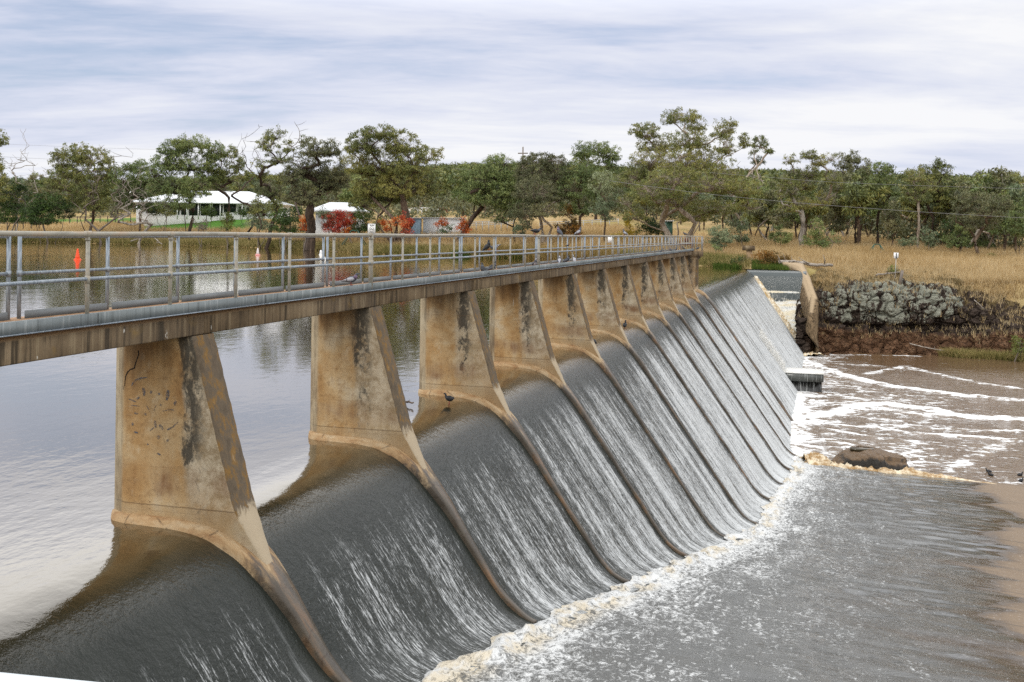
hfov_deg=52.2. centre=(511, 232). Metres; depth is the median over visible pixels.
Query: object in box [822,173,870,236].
gum tree
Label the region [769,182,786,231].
gum tree
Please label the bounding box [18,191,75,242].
shrub
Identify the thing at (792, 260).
branch
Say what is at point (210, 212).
shrub
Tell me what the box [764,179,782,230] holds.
gum tree
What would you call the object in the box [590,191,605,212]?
gum tree
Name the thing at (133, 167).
gum tree
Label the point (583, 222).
rail fence
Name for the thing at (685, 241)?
handrail
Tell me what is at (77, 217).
rail fence
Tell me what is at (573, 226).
shrub
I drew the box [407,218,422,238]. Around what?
shed
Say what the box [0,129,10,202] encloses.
gum tree
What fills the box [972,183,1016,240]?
gum tree
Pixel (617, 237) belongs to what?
shrub
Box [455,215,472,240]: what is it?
shrub
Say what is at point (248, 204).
dead tree
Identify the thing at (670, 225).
pump shed
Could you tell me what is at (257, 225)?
shrub
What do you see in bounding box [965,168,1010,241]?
gum tree
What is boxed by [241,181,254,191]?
gum tree
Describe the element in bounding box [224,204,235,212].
window
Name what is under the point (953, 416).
pool water
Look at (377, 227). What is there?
shrub
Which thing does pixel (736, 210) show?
gum tree
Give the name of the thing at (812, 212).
gum tree
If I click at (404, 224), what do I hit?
shrub
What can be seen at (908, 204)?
gum tree
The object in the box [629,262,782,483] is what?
weir pier
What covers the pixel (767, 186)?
gum tree
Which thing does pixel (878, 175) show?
gum tree
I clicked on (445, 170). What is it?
distant woods
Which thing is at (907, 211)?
gum tree
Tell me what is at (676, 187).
gum tree
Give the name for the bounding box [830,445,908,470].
boulder
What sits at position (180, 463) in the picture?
weir pier
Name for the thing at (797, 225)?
gum tree
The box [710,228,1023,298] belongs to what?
golden grass
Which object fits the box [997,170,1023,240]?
gum tree
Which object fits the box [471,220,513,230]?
rail fence
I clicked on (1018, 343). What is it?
shrub
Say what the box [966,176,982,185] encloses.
gum tree
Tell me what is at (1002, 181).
gum tree
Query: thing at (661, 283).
weir pier
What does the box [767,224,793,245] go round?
shrub
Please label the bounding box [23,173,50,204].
gum tree
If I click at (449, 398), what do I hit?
water hen
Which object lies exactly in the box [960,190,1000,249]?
gum tree
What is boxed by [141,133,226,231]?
gum tree
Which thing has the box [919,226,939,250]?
shrub
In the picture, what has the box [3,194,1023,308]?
ground
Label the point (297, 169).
dead tree
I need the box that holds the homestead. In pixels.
[133,191,294,225]
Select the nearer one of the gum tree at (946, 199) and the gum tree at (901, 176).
the gum tree at (946, 199)
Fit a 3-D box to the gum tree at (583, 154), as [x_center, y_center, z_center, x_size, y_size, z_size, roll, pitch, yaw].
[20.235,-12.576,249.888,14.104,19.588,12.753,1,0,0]
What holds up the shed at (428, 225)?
on the ground at (684, 226)
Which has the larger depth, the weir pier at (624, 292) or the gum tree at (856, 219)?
the gum tree at (856, 219)
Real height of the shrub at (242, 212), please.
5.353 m
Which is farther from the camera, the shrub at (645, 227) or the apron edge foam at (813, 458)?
the shrub at (645, 227)
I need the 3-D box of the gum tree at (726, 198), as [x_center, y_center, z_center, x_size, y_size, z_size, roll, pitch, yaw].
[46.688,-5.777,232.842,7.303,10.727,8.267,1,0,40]
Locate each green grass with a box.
[450,249,522,257]
[712,255,790,270]
[936,346,1023,361]
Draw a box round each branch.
[781,255,803,263]
[876,266,899,275]
[910,343,943,350]
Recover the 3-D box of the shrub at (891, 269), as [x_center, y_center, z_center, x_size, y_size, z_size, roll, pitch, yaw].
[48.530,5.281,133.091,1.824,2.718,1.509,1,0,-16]
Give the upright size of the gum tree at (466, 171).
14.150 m
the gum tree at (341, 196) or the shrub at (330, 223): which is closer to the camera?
the shrub at (330, 223)
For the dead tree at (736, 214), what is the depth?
224.70 m
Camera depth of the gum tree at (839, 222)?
181.66 m
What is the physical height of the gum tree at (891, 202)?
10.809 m
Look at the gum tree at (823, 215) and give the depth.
220.31 m
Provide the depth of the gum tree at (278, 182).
360.38 m
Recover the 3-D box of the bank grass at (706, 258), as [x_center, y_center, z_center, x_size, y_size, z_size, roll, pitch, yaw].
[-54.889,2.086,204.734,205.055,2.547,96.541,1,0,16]
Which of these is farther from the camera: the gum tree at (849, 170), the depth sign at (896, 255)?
the gum tree at (849, 170)
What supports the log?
on the ground at (684, 226)
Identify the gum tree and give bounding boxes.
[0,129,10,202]
[1,183,11,210]
[4,181,22,214]
[10,176,24,182]
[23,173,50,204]
[28,171,47,192]
[38,141,122,230]
[40,185,61,203]
[65,183,79,198]
[67,168,84,195]
[108,159,158,231]
[110,184,124,212]
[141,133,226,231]
[157,175,178,194]
[201,175,226,190]
[207,143,245,228]
[231,184,245,190]
[235,169,254,190]
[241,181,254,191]
[246,125,309,247]
[249,175,259,192]
[253,181,278,195]
[265,178,285,196]
[271,172,287,193]
[276,136,351,250]
[282,179,308,214]
[319,169,331,202]
[331,182,348,200]
[338,181,354,201]
[341,121,446,243]
[341,175,370,203]
[412,185,429,206]
[447,162,474,215]
[455,153,525,242]
[456,163,480,209]
[471,180,498,216]
[487,180,532,243]
[506,151,572,243]
[557,161,600,238]
[569,140,623,219]
[569,181,586,215]
[587,169,623,241]
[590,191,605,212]
[592,175,625,211]
[610,107,767,247]
[622,179,636,201]
[629,178,653,222]
[641,176,668,214]
[667,178,679,209]
[672,186,691,224]
[683,184,715,230]
[688,177,723,229]
[712,186,739,228]
[719,178,741,226]
[723,177,759,229]
[739,187,782,237]
[742,179,778,236]
[744,135,775,225]
[746,189,795,238]
[758,178,776,189]
[764,174,781,195]
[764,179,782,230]
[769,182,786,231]
[773,148,847,245]
[783,179,823,237]
[785,166,810,227]
[786,189,829,240]
[807,180,820,228]
[811,180,845,233]
[816,188,832,234]
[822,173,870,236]
[824,192,852,244]
[827,149,872,224]
[830,168,892,243]
[834,177,852,235]
[840,167,855,228]
[844,180,879,241]
[847,202,872,244]
[862,190,882,236]
[863,161,901,243]
[872,163,907,224]
[875,195,904,235]
[877,181,907,235]
[882,204,904,245]
[889,179,908,238]
[896,166,951,235]
[897,167,938,247]
[901,205,924,236]
[909,176,953,240]
[914,156,956,242]
[922,202,942,244]
[931,179,972,237]
[932,178,958,244]
[935,217,962,249]
[937,179,991,247]
[940,223,972,252]
[947,189,1015,254]
[955,172,978,182]
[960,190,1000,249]
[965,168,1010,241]
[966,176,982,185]
[972,169,983,181]
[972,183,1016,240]
[974,165,1018,247]
[983,190,1023,251]
[988,182,1023,249]
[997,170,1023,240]
[1005,197,1023,253]
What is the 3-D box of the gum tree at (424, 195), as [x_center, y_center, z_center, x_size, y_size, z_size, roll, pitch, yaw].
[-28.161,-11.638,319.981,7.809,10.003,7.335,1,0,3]
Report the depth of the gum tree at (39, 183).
441.66 m
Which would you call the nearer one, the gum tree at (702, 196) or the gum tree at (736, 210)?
the gum tree at (702, 196)
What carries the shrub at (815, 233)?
on the ground at (684, 226)
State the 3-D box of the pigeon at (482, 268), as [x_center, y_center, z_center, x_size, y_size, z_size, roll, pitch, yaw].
[-0.731,0.973,27.655,0.176,0.278,0.411,1,14,-36]
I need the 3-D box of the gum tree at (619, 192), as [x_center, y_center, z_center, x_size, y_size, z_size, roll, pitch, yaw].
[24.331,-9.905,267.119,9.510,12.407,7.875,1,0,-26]
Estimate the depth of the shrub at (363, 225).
198.20 m
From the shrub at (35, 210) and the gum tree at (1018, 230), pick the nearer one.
the gum tree at (1018, 230)
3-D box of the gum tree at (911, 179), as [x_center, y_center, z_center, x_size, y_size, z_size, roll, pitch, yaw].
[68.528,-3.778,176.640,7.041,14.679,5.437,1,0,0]
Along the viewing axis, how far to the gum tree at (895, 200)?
230.07 m
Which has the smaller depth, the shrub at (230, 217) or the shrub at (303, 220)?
the shrub at (303, 220)
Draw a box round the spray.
[759,325,785,371]
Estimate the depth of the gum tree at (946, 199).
182.74 m
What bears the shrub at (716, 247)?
on the ground at (684, 226)
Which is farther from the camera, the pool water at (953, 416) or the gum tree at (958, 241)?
the gum tree at (958, 241)
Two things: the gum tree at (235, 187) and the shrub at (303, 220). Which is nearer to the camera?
the shrub at (303, 220)
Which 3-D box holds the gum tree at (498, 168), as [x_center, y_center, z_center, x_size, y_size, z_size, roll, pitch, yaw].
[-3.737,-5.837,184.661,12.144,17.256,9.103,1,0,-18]
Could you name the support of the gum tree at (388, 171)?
on the ground at (684, 226)
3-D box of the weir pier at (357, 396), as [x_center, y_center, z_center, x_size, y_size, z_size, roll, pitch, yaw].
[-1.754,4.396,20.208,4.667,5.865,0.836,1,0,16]
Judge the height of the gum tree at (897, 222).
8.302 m
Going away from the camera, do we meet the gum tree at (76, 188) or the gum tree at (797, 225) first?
the gum tree at (797, 225)
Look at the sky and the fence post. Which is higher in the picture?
the sky
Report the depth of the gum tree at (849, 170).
248.86 m
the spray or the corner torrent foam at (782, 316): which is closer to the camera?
the spray
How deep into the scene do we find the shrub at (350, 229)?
199.03 m
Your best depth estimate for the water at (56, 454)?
28.26 m
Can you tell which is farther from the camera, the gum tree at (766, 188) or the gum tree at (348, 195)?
the gum tree at (348, 195)
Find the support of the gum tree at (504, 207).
on the ground at (684, 226)
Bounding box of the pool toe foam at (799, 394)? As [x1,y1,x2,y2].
[791,356,807,447]
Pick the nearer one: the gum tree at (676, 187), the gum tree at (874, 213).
the gum tree at (874, 213)
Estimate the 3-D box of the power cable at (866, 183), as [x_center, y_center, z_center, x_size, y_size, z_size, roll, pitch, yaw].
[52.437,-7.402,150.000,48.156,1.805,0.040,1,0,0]
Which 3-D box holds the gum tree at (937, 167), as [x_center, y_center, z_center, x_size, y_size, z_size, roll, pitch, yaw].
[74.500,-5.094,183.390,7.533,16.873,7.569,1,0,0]
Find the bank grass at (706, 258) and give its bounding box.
[0,236,755,267]
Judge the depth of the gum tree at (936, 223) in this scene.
188.17 m
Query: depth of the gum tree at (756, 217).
185.13 m
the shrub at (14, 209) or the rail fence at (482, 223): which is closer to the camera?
the rail fence at (482, 223)
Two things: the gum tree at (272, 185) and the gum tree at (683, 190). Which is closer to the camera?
the gum tree at (683, 190)
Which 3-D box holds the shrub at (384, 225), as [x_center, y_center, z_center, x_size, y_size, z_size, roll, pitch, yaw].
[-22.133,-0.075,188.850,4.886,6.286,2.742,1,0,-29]
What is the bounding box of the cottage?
[314,202,366,238]
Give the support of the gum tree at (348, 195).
on the ground at (684, 226)
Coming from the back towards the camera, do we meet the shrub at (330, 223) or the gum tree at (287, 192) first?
the gum tree at (287, 192)
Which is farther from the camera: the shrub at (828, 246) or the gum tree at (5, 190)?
the gum tree at (5, 190)
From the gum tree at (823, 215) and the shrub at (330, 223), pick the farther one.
the gum tree at (823, 215)
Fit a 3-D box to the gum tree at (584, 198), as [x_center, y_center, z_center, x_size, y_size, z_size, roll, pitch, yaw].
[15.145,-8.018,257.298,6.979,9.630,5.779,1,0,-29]
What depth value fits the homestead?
285.00 m
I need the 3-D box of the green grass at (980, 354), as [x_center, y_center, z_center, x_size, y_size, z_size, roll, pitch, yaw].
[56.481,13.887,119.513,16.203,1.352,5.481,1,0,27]
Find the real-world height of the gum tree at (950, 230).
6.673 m
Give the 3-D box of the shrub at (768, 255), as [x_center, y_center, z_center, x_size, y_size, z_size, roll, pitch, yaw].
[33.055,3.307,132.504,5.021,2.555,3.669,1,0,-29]
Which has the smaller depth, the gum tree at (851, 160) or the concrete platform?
the concrete platform
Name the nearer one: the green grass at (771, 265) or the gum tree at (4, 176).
the green grass at (771, 265)
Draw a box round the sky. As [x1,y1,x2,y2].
[0,0,1023,181]
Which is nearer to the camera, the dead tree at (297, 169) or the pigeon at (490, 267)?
the pigeon at (490, 267)
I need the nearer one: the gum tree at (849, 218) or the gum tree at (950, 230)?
the gum tree at (950, 230)
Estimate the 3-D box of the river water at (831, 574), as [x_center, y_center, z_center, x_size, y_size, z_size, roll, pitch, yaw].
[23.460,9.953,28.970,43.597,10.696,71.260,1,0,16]
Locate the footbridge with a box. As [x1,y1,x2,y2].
[0,249,693,366]
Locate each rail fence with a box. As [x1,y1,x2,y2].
[0,222,39,228]
[69,215,130,222]
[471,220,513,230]
[539,219,618,226]
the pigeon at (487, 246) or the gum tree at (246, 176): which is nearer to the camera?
the pigeon at (487, 246)
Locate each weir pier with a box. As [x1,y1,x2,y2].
[111,333,351,681]
[308,306,536,623]
[418,290,628,582]
[489,281,687,555]
[538,274,725,536]
[576,269,756,523]
[606,265,769,499]
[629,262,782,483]
[647,260,791,469]
[662,258,795,455]
[675,256,790,435]
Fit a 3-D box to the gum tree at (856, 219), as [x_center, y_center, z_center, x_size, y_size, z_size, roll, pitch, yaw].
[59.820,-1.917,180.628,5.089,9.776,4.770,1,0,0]
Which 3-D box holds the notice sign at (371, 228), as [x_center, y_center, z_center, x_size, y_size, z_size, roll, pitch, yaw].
[-2.710,-0.068,20.160,0.150,0.205,0.011,1,0,10]
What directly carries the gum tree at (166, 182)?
on the ground at (684, 226)
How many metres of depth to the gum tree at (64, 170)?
260.34 m
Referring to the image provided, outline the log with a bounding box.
[778,255,832,266]
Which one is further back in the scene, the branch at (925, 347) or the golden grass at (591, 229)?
the golden grass at (591, 229)
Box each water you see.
[0,242,770,576]
[0,269,804,681]
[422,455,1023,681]
[747,269,805,330]
[790,353,1023,484]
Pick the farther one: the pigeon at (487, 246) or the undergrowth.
the undergrowth
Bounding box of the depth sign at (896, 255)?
[894,253,898,274]
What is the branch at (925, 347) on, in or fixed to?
on the rocky bank
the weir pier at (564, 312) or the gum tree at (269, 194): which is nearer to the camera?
the weir pier at (564, 312)
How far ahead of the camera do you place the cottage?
222.00 m
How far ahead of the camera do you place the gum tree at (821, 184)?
205.19 m
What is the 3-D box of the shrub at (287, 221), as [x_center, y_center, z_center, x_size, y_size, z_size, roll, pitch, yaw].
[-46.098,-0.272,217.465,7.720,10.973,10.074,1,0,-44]
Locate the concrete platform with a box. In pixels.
[785,367,823,391]
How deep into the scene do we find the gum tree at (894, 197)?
220.32 m
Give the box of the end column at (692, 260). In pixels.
[685,250,792,420]
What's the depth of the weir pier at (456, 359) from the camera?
26.13 m
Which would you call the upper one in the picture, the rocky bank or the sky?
the sky
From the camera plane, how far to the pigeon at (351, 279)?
19.23 m
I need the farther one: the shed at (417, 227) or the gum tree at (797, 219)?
the shed at (417, 227)
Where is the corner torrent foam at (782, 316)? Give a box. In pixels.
[754,276,823,355]
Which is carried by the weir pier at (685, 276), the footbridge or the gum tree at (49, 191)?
the footbridge
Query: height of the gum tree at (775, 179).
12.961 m
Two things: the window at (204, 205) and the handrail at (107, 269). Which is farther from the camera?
the window at (204, 205)
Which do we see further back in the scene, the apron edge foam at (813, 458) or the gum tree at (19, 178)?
the gum tree at (19, 178)
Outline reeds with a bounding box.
[464,241,622,259]
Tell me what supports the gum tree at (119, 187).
on the ground at (684, 226)
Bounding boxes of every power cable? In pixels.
[613,181,1018,217]
[710,172,1016,188]
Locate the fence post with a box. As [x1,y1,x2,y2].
[898,270,903,284]
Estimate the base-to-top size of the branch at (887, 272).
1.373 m
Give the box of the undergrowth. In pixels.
[0,188,1023,247]
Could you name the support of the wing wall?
on the ground at (684, 226)
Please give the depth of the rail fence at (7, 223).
267.97 m
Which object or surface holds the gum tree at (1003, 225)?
on the ground at (684, 226)
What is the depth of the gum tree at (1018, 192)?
174.66 m
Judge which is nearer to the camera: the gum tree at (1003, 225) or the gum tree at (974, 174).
the gum tree at (1003, 225)
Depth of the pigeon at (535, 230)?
32.33 m
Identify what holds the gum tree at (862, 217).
on the ground at (684, 226)
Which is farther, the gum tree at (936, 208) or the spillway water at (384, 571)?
the gum tree at (936, 208)
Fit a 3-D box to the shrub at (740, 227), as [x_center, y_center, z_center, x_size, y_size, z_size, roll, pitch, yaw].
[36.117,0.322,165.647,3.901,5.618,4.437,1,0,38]
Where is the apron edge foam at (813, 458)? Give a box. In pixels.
[800,452,994,483]
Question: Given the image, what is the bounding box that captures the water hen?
[443,393,453,403]
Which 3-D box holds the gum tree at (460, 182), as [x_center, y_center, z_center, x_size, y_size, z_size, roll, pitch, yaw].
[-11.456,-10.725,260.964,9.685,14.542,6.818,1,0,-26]
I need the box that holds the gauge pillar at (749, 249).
[742,246,754,263]
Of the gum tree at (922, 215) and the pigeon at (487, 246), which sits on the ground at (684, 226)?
the gum tree at (922, 215)
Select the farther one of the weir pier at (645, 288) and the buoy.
the buoy
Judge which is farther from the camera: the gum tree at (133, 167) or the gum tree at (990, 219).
the gum tree at (133, 167)
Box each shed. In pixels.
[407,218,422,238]
[422,217,466,233]
[663,220,672,240]
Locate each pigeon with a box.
[341,273,358,282]
[480,263,488,273]
[482,240,490,250]
[487,261,496,269]
[530,228,541,234]
[557,226,562,235]
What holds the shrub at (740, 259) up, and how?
on the ground at (684, 226)
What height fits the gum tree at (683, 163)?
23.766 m
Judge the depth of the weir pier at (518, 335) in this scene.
32.00 m
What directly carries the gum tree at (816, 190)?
on the ground at (684, 226)
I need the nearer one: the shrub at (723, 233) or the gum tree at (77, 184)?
the shrub at (723, 233)
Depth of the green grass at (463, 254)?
171.63 m
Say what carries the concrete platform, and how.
on the ground at (684, 226)
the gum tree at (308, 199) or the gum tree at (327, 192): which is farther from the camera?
the gum tree at (327, 192)
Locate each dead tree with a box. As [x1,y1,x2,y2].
[3,130,50,230]
[61,145,132,243]
[115,166,160,244]
[212,124,280,240]
[264,121,308,246]
[723,162,764,223]
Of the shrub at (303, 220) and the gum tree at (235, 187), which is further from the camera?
the gum tree at (235, 187)
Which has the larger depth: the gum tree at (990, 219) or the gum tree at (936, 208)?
the gum tree at (936, 208)
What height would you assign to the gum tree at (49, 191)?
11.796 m
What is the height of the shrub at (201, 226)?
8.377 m
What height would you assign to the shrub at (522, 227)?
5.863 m
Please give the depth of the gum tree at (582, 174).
179.21 m
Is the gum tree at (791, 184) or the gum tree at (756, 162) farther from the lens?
the gum tree at (756, 162)
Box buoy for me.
[74,249,80,259]
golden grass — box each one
[0,216,726,253]
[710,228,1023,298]
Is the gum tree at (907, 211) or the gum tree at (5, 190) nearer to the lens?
the gum tree at (907, 211)
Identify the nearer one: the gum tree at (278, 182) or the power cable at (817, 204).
the power cable at (817, 204)
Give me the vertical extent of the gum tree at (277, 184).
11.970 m
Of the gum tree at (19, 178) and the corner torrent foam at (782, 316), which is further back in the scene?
the gum tree at (19, 178)
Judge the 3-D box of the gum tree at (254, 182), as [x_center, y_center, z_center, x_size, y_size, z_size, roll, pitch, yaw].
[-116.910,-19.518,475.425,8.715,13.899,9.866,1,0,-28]
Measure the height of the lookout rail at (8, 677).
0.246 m
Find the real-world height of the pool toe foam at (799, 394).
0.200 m
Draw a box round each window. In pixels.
[189,203,199,215]
[201,204,211,215]
[213,204,222,215]
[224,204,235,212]
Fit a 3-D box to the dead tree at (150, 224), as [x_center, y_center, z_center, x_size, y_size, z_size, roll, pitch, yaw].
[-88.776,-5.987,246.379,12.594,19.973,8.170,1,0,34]
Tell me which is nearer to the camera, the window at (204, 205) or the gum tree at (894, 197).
the gum tree at (894, 197)
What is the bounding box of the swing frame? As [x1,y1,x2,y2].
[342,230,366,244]
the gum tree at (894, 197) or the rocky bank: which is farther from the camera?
the gum tree at (894, 197)
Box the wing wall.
[782,262,818,356]
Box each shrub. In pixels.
[0,180,33,238]
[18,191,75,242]
[148,199,176,231]
[191,218,208,245]
[199,202,217,228]
[219,211,235,246]
[234,207,253,224]
[245,214,274,247]
[250,201,273,218]
[269,205,304,248]
[298,215,306,249]
[316,206,335,232]
[321,209,356,251]
[342,214,356,242]
[349,206,375,237]
[373,216,382,241]
[377,216,400,243]
[397,212,414,242]
[433,215,449,242]
[437,224,452,243]
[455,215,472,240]
[512,220,532,244]
[553,204,584,242]
[607,231,627,247]
[620,212,638,243]
[634,216,667,241]
[705,224,737,250]
[711,242,722,250]
[727,217,751,245]
[730,254,748,262]
[750,249,790,264]
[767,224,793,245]
[800,218,831,246]
[817,230,841,247]
[887,264,897,276]
[897,236,919,246]
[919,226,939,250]
[964,236,995,248]
[1009,335,1023,361]
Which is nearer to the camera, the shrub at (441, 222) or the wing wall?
the wing wall
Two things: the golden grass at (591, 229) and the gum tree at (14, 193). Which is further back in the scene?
the gum tree at (14, 193)
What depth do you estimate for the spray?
93.17 m
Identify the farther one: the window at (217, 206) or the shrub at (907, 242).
the window at (217, 206)
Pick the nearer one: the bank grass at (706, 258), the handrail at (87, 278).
the handrail at (87, 278)
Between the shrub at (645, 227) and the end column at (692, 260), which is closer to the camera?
the end column at (692, 260)
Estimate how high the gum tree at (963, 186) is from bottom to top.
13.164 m
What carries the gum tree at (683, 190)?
on the ground at (684, 226)
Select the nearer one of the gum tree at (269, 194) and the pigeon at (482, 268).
the pigeon at (482, 268)
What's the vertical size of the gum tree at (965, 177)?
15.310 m
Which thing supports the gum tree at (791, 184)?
on the ground at (684, 226)
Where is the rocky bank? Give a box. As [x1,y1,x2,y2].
[794,268,1023,355]
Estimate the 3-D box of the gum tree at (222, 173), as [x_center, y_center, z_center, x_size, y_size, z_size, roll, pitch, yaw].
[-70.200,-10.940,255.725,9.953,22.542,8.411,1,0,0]
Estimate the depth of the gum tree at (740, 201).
223.76 m
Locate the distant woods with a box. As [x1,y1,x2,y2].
[0,161,1022,209]
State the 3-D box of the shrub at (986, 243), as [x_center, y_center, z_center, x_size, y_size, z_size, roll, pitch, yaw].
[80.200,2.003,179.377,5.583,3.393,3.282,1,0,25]
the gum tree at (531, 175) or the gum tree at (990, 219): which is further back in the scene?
the gum tree at (531, 175)
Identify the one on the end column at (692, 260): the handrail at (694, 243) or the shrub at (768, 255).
the handrail at (694, 243)
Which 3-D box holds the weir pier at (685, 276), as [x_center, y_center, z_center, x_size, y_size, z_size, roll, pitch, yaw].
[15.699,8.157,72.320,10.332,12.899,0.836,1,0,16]
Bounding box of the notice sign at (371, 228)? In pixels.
[368,224,374,233]
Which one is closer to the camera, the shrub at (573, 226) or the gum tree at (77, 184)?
the shrub at (573, 226)
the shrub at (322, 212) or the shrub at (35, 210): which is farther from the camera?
the shrub at (35, 210)
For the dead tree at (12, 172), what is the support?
on the ground at (684, 226)
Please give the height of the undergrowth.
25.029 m
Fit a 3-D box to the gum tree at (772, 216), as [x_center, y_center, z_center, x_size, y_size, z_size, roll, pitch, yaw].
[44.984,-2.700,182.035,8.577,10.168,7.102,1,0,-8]
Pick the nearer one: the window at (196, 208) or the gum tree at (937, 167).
the gum tree at (937, 167)
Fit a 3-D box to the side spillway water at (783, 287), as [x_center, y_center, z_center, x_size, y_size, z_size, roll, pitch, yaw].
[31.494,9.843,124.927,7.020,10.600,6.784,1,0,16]
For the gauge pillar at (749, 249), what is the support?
on the ground at (684, 226)
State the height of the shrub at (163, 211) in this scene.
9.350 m
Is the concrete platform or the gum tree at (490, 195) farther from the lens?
the gum tree at (490, 195)
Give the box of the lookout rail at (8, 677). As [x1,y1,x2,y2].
[0,672,92,681]
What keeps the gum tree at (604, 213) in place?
on the ground at (684, 226)
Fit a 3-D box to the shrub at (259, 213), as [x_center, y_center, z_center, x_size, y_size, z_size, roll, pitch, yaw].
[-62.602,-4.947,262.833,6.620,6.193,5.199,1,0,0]
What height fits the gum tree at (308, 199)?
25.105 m
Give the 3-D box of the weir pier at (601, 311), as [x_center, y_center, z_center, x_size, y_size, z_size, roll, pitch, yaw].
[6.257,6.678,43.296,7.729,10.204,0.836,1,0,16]
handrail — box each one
[0,231,692,313]
[0,236,676,320]
[679,238,693,249]
[692,236,702,250]
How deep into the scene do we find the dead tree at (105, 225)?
253.62 m
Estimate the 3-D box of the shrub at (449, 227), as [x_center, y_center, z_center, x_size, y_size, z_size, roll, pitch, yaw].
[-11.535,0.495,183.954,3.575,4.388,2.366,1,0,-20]
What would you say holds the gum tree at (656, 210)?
on the ground at (684, 226)
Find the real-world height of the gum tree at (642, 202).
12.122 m
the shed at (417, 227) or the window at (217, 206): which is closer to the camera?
the shed at (417, 227)
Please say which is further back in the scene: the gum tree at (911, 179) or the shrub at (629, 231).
the gum tree at (911, 179)
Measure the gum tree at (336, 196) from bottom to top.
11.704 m
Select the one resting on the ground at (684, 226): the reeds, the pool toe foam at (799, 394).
the reeds
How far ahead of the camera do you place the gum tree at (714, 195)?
227.47 m
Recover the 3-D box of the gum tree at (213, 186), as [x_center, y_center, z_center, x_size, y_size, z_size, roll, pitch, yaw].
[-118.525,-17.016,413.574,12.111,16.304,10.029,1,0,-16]

